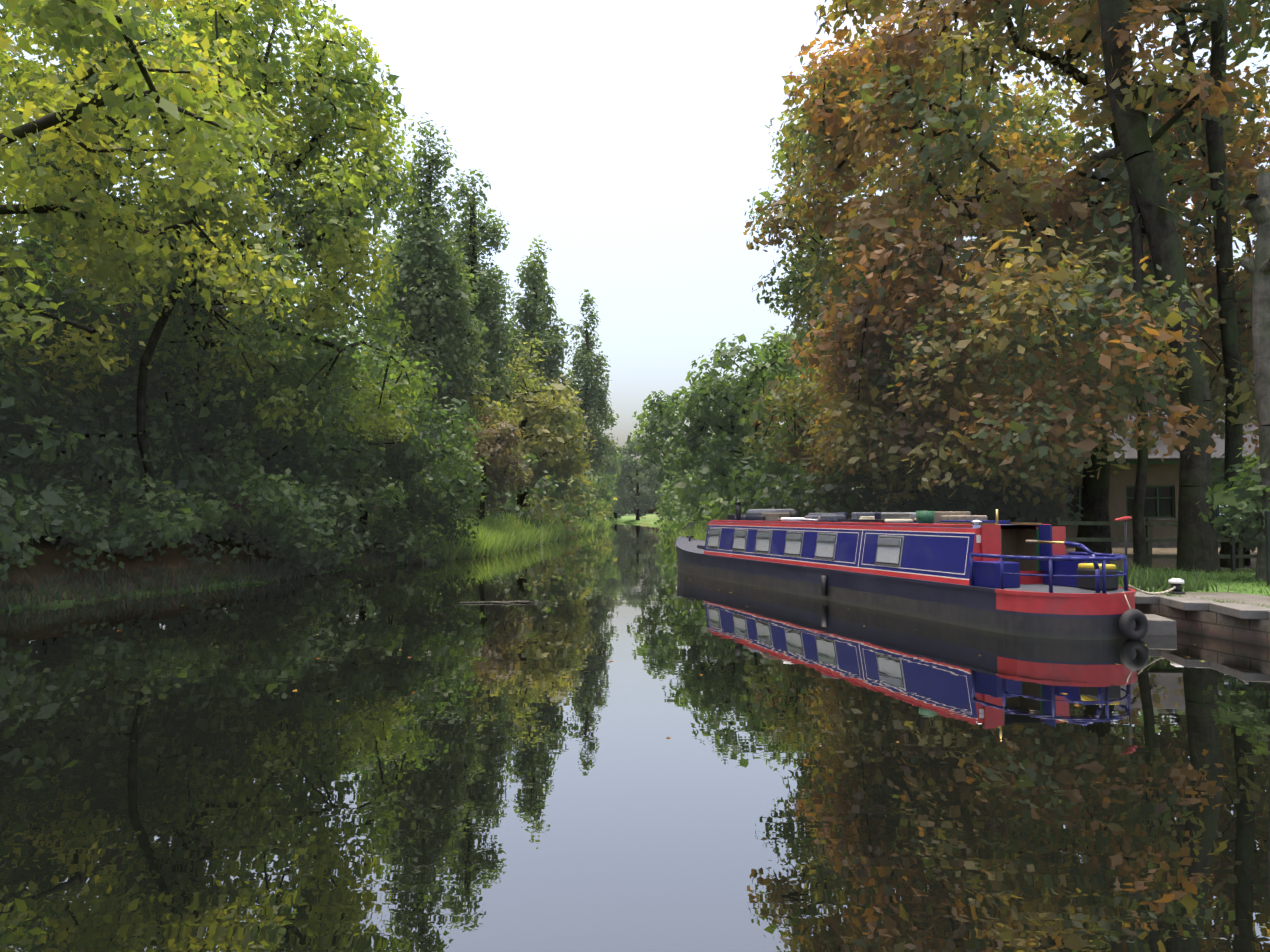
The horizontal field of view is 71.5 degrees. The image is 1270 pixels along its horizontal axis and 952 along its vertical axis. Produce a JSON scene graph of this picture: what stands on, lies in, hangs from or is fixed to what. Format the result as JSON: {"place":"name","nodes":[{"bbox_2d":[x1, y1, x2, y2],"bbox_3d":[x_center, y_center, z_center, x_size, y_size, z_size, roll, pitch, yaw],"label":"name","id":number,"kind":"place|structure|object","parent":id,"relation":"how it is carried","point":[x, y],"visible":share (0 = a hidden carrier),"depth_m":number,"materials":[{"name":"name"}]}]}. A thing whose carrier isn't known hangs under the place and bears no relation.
{"place":"outdoors","nodes":[
{"label":"outdoors","id":0,"kind":"place"},
{"bbox_2d":[7,231,628,518],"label":"trees","id":1,"kind":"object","parent":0,"point":[611,482],"depth_m":66.59,"materials":[{"name":"green plant"}]},
{"bbox_2d":[0,516,1269,951],"bbox_3d":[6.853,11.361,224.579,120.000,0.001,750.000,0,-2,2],"label":"water","id":2,"kind":"structure","parent":0,"point":[446,772],"depth_m":5.90,"materials":[{"name":"grey liquid"}]},
{"bbox_2d":[460,601,542,603],"bbox_3d":[-2.568,2.441,16.944,1.584,0.046,0.379,0,-2,-9],"label":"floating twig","id":3,"kind":"object","parent":2,"relation":"on","point":[507,602],"visible":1,"depth_m":17.05,"materials":[{"name":"brown wood"}]},
{"bbox_2d":[117,540,1195,741],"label":"floating leaves","id":4,"kind":"object","parent":2,"relation":"on","point":[609,661],"visible":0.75,"depth_m":12.61,"materials":[{"name":"orange plant"}]},
{"bbox_2d":[675,501,1147,639],"bbox_3d":[3.955,1.856,20.569,2.220,2.610,17.961,1,-3,-17],"label":"narrowboat","id":5,"kind":"object","parent":2,"relation":"on","point":[967,569],"visible":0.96,"depth_m":14.70,"materials":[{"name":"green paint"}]},
{"bbox_2d":[692,538,1175,594],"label":"mooring lines","id":6,"kind":"object","parent":5,"relation":"attached to","point":[1150,593],"visible":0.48,"depth_m":13.45,"materials":[{"name":"white fabric"}]},
{"bbox_2d":[0,514,1269,611],"bbox_3d":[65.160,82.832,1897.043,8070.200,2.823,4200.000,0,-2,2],"label":"ground","id":7,"kind":"structure","parent":0,"point":[172,556],"depth_m":20.00,"materials":[{"name":"green plant"}]},
{"bbox_2d":[0,286,86,552],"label":"bush","id":8,"kind":"object","parent":7,"relation":"on","point":[22,448],"visible":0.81,"depth_m":17.81,"materials":[{"name":"green plant"}]},
{"bbox_2d":[0,224,101,531],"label":"tree","id":9,"kind":"object","parent":7,"relation":"on","point":[19,272],"visible":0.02,"depth_m":20.77,"materials":[{"name":"green plant"}]},
{"bbox_2d":[0,301,217,543],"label":"bush","id":10,"kind":"object","parent":7,"relation":"on","point":[95,460],"visible":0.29,"depth_m":21.57,"materials":[{"name":"green plant"}]},
{"bbox_2d":[0,234,246,522],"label":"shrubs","id":11,"kind":"object","parent":7,"relation":"on","point":[89,400],"visible":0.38,"depth_m":20.70,"materials":[{"name":"green plant"}]},
{"bbox_2d":[0,0,306,404],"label":"ash tree","id":12,"kind":"object","parent":7,"relation":"on","point":[98,227],"visible":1,"depth_m":18.09,"materials":[{"name":"green plant"}]},
{"bbox_2d":[0,453,326,580],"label":"bushes","id":13,"kind":"object","parent":7,"relation":"on","point":[135,527],"visible":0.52,"depth_m":18.99,"materials":[{"name":"green plant"}]},
{"bbox_2d":[67,332,264,544],"bbox_3d":[-13.453,-0.974,24.932,6.239,6.464,7.028,0,-2,2],"label":"bush","id":14,"kind":"object","parent":7,"relation":"on","point":[198,465],"visible":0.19,"depth_m":23.49,"materials":[{"name":"green plant"}]},
{"bbox_2d":[1,244,372,537],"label":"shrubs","id":15,"kind":"object","parent":7,"relation":"on","point":[78,426],"visible":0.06,"depth_m":22.75,"materials":[{"name":"green plant"}]},
{"bbox_2d":[131,164,267,549],"bbox_3d":[-10.786,-2.888,21.756,3.057,9.946,3.304,1,-3,-20],"label":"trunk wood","id":16,"kind":"object","parent":7,"relation":"on","point":[153,340],"visible":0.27,"depth_m":21.38,"materials":[{"name":"brown plant"}]},
{"bbox_2d":[0,0,437,537],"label":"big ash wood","id":17,"kind":"object","parent":7,"relation":"on","point":[334,234],"visible":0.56,"depth_m":24.81,"materials":[{"name":"green plant"}]},
{"bbox_2d":[0,547,450,611],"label":"edge grass","id":18,"kind":"structure","parent":7,"relation":"on","point":[277,574],"depth_m":19.75,"materials":[{"name":"green plant"}]},
{"bbox_2d":[155,286,349,530],"bbox_3d":[-14.510,-2.471,31.299,8.612,9.446,8.855,0,-2,2],"label":"tree","id":19,"kind":"object","parent":7,"relation":"on","point":[271,380],"visible":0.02,"depth_m":29.52,"materials":[{"name":"green plant"}]},
{"bbox_2d":[56,442,479,574],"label":"shrubs","id":20,"kind":"object","parent":7,"relation":"on","point":[302,511],"visible":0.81,"depth_m":24.14,"materials":[{"name":"green plant"}]},
{"bbox_2d":[209,353,391,538],"bbox_3d":[-10.832,-0.812,28.216,5.907,6.172,6.835,1,-3,-17],"label":"bush","id":21,"kind":"object","parent":7,"relation":"on","point":[306,454],"visible":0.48,"depth_m":26.82,"materials":[{"name":"green plant"}]},
{"bbox_2d":[289,336,438,528],"bbox_3d":[-12.002,-1.637,36.005,7.878,8.216,7.760,0,-2,2],"label":"tree","id":22,"kind":"object","parent":7,"relation":"on","point":[379,367],"visible":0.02,"depth_m":35.52,"materials":[{"name":"green plant"}]},
{"bbox_2d":[274,352,476,542],"bbox_3d":[-9.706,-1.171,31.854,7.212,7.286,6.367,-2,-3,42],"label":"bush","id":23,"kind":"object","parent":7,"relation":"on","point":[399,449],"visible":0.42,"depth_m":31.07,"materials":[{"name":"green plant"}]},
{"bbox_2d":[354,206,421,511],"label":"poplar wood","id":24,"kind":"object","parent":7,"relation":"on","point":[385,235],"visible":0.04,"depth_m":52.10,"materials":[{"name":"green plant"}]},
{"bbox_2d":[341,395,500,540],"bbox_3d":[-8.734,-0.197,34.437,7.193,5.661,6.551,0,-2,2],"label":"bush","id":25,"kind":"object","parent":7,"relation":"on","point":[468,490],"visible":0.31,"depth_m":33.38,"materials":[{"name":"green plant"}]},
{"bbox_2d":[369,112,493,509],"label":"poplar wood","id":26,"kind":"object","parent":7,"relation":"on","point":[434,311],"visible":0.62,"depth_m":43.95,"materials":[{"name":"green plant"}]},
{"bbox_2d":[344,508,541,560],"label":"tall grass","id":27,"kind":"structure","parent":7,"relation":"on","point":[494,537],"depth_m":36.59,"materials":[{"name":"green plant"}]},
{"bbox_2d":[412,363,522,514],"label":"olive shrub wood","id":28,"kind":"object","parent":7,"relation":"on","point":[496,410],"visible":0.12,"depth_m":46.52,"materials":[{"name":"green plant"}]},
{"bbox_2d":[433,168,518,506],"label":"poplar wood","id":29,"kind":"object","parent":7,"relation":"on","point":[488,310],"visible":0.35,"depth_m":51.79,"materials":[{"name":"green plant"}]},
{"bbox_2d":[436,413,533,523],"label":"brown shrub wood","id":30,"kind":"object","parent":7,"relation":"on","point":[500,443],"visible":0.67,"depth_m":43.35,"materials":[{"name":"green plant"}]},
{"bbox_2d":[480,335,595,516],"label":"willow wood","id":31,"kind":"object","parent":7,"relation":"on","point":[553,449],"visible":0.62,"depth_m":58.15,"materials":[{"name":"green plant"}]},
{"bbox_2d":[499,235,576,505],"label":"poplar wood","id":32,"kind":"object","parent":7,"relation":"on","point":[533,313],"visible":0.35,"depth_m":70.97,"materials":[{"name":"green plant"}]},
{"bbox_2d":[470,448,617,537],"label":"bushes","id":33,"kind":"object","parent":7,"relation":"on","point":[581,506],"visible":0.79,"depth_m":62.91,"materials":[{"name":"green plant"}]},
{"bbox_2d":[497,511,612,544],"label":"edge grass","id":34,"kind":"structure","parent":7,"relation":"on","point":[549,531],"depth_m":57.56,"materials":[{"name":"green plant"}]},
{"bbox_2d":[563,289,613,517],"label":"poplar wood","id":35,"kind":"object","parent":7,"relation":"on","point":[592,394],"visible":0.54,"depth_m":94.91,"materials":[{"name":"green plant"}]},
{"bbox_2d":[576,405,623,475],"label":"tree","id":36,"kind":"object","parent":7,"relation":"on","point":[611,469],"visible":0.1,"depth_m":124.55,"materials":[{"name":"green plant"}]},
{"bbox_2d":[603,455,630,519],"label":"tree","id":37,"kind":"object","parent":7,"relation":"on","point":[621,510],"visible":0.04,"depth_m":188.12,"materials":[{"name":"green plant"}]},
{"bbox_2d":[605,453,635,519],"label":"tree","id":38,"kind":"object","parent":7,"relation":"on","point":[626,509],"visible":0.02,"depth_m":189.81,"materials":[{"name":"green plant"}]},
{"bbox_2d":[612,436,666,519],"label":"tree","id":39,"kind":"object","parent":7,"relation":"on","point":[632,499],"visible":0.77,"depth_m":166.48,"materials":[{"name":"green plant"}]},
{"bbox_2d":[650,439,685,517],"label":"tree","id":40,"kind":"object","parent":7,"relation":"on","point":[664,469],"visible":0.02,"depth_m":177.08,"materials":[{"name":"green plant"}]},
{"bbox_2d":[657,518,707,545],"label":"bank grass","id":41,"kind":"structure","parent":7,"relation":"on","point":[698,534],"depth_m":47.77,"materials":[{"name":"green plant"}]},
{"bbox_2d":[627,369,751,520],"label":"tree","id":42,"kind":"object","parent":7,"relation":"on","point":[665,422],"visible":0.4,"depth_m":74.12,"materials":[{"name":"green plant"}]},
{"bbox_2d":[653,448,825,541],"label":"bushes","id":43,"kind":"object","parent":7,"relation":"on","point":[680,491],"visible":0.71,"depth_m":44.19,"materials":[{"name":"green plant"}]},
{"bbox_2d":[661,324,823,512],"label":"tree","id":44,"kind":"object","parent":7,"relation":"on","point":[717,399],"visible":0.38,"depth_m":44.70,"materials":[{"name":"green plant"}]},
{"bbox_2d":[708,333,818,497],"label":"tree","id":45,"kind":"object","parent":7,"relation":"on","point":[789,341],"depth_m":60.62,"materials":[{"name":"green plant"}]},
{"bbox_2d":[726,458,1083,525],"bbox_3d":[7.228,1.165,27.593,5.538,3.490,13.766,1,-3,-16],"label":"hedge","id":46,"kind":"object","parent":7,"relation":"on","point":[796,497],"visible":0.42,"depth_m":25.74,"materials":[{"name":"green plant"}]},
{"bbox_2d":[737,25,1092,506],"bbox_3d":[11.547,-7.870,36.827,14.898,22.029,15.069,0,-2,2],"label":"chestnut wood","id":47,"kind":"object","parent":7,"relation":"on","point":[789,400],"visible":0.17,"depth_m":35.12,"materials":[{"name":"green plant"}]},
{"bbox_2d":[788,219,1216,511],"bbox_3d":[8.180,-1.973,26.875,7.796,6.164,21.882,0,-2,2],"label":"tree","id":48,"kind":"object","parent":7,"relation":"on","point":[1055,417],"visible":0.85,"depth_m":18.40,"materials":[{"name":"plant"}]},
{"bbox_2d":[774,0,1269,553],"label":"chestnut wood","id":49,"kind":"object","parent":7,"relation":"on","point":[886,82],"visible":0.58,"depth_m":22.45,"materials":[{"name":"plant"}]},
{"bbox_2d":[981,410,1259,547],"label":"house","id":50,"kind":"structure","parent":7,"relation":"on","point":[1162,495],"depth_m":30.75,"materials":[{"name":"brown"}]},
{"bbox_2d":[1048,46,1234,569],"bbox_3d":[11.488,-3.537,20.003,3.407,11.910,4.012,0,-2,2],"label":"tree","id":51,"kind":"object","parent":7,"relation":"on","point":[1154,89],"visible":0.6,"depth_m":19.94,"materials":[{"name":"brown plant"}]},
{"bbox_2d":[1054,517,1256,567],"bbox_3d":[24.641,1.417,20.525,29.522,1.524,0.140,0,-2,1],"label":"post rail fence","id":52,"kind":"object","parent":7,"relation":"on","point":[1239,555],"visible":0.58,"depth_m":20.61,"materials":[{"name":"brown wood"}]},
{"bbox_2d":[1098,0,1220,572],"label":"tall trunk","id":53,"kind":"object","parent":7,"relation":"on","point":[1197,546],"visible":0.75,"depth_m":19.77,"materials":[{"name":"brown plant"}]},
{"bbox_2d":[1060,85,1269,453],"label":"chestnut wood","id":54,"kind":"object","parent":7,"relation":"on","point":[1246,228],"visible":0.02,"depth_m":33.81,"materials":[{"name":"brown plant"}]},
{"bbox_2d":[1111,561,1230,591],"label":"bank grass","id":55,"kind":"structure","parent":7,"relation":"on","point":[1155,581],"depth_m":14.76,"materials":[{"name":"green plant"}]},
{"bbox_2d":[1118,565,1269,595],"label":"lawn","id":56,"kind":"structure","parent":7,"relation":"on","point":[1228,572],"depth_m":17.16,"materials":[{"name":"green plant"}]},
{"bbox_2d":[1127,119,1269,465],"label":"tree","id":57,"kind":"object","parent":7,"relation":"on","point":[1239,152],"visible":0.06,"depth_m":22.04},
{"bbox_2d":[1135,592,1269,646],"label":"quay wall","id":58,"kind":"structure","parent":7,"relation":"on","point":[1244,622],"depth_m":12.58,"materials":[{"name":"stone"}]},
{"bbox_2d":[1168,578,1184,594],"bbox_3d":[8.645,1.760,14.082,0.234,0.245,0.240,0,-2,2],"label":"mooring bollard","id":59,"kind":"object","parent":58,"relation":"on","point":[1177,583],"visible":0.98,"depth_m":14.01,"materials":[{"name":"white metal"}]},
{"bbox_2d":[1161,592,1268,607],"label":"quay joint weeds","id":60,"kind":"object","parent":58,"relation":"on","point":[1168,594],"visible":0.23,"depth_m":12.98,"materials":[{"name":"green plant"}]},
{"bbox_2d":[1172,451,1259,565],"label":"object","id":61,"kind":"object","parent":7,"relation":"on","point":[1219,474],"visible":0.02,"depth_m":21.44,"materials":[{"name":"green plant"}]},
{"bbox_2d":[1184,0,1266,567],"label":"tall trunk","id":62,"kind":"object","parent":7,"relation":"on","point":[1213,135],"visible":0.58,"depth_m":21.09,"materials":[{"name":"brown plant"}]},
{"bbox_2d":[1216,501,1247,572],"bbox_3d":[12.977,1.306,19.147,0.700,1.594,0.078,0,-2,2],"label":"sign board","id":63,"kind":"object","parent":7,"relation":"on","point":[1233,561],"visible":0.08,"depth_m":19.13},
{"bbox_2d":[1196,447,1269,562],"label":"bush","id":64,"kind":"object","parent":7,"relation":"on","point":[1247,506],"visible":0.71,"depth_m":16.51,"materials":[{"name":"green plant"}]},
{"bbox_2d":[1216,453,1259,491],"bbox_3d":[14.819,0.407,18.484,3.543,3.900,3.728,0,-2,2],"label":"bush","id":65,"kind":"object","parent":7,"relation":"on","point":[1237,466],"visible":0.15,"depth_m":19.50,"materials":[{"name":"green plant"}]},
{"bbox_2d":[1240,172,1269,581],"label":"broken trunk wood","id":66,"kind":"object","parent":7,"relation":"on","point":[1257,266],"visible":0.98,"depth_m":16.22,"materials":[{"name":"grey plant"}]},
{"bbox_2d":[1264,511,1269,585],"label":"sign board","id":67,"kind":"object","parent":7,"relation":"on","point":[1267,529],"visible":0.96,"depth_m":15.20,"materials":[{"name":"wood"}]},
{"bbox_2d":[0,0,1269,513],"label":"sky","id":68,"kind":"structure","parent":0,"point":[632,137],"materials":[{"name":"white"}]},
{"bbox_2d":[747,331,1222,510],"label":"tree","id":69,"kind":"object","parent":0,"point":[757,348],"depth_m":63.48,"materials":[{"name":"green plant"}]}
]}

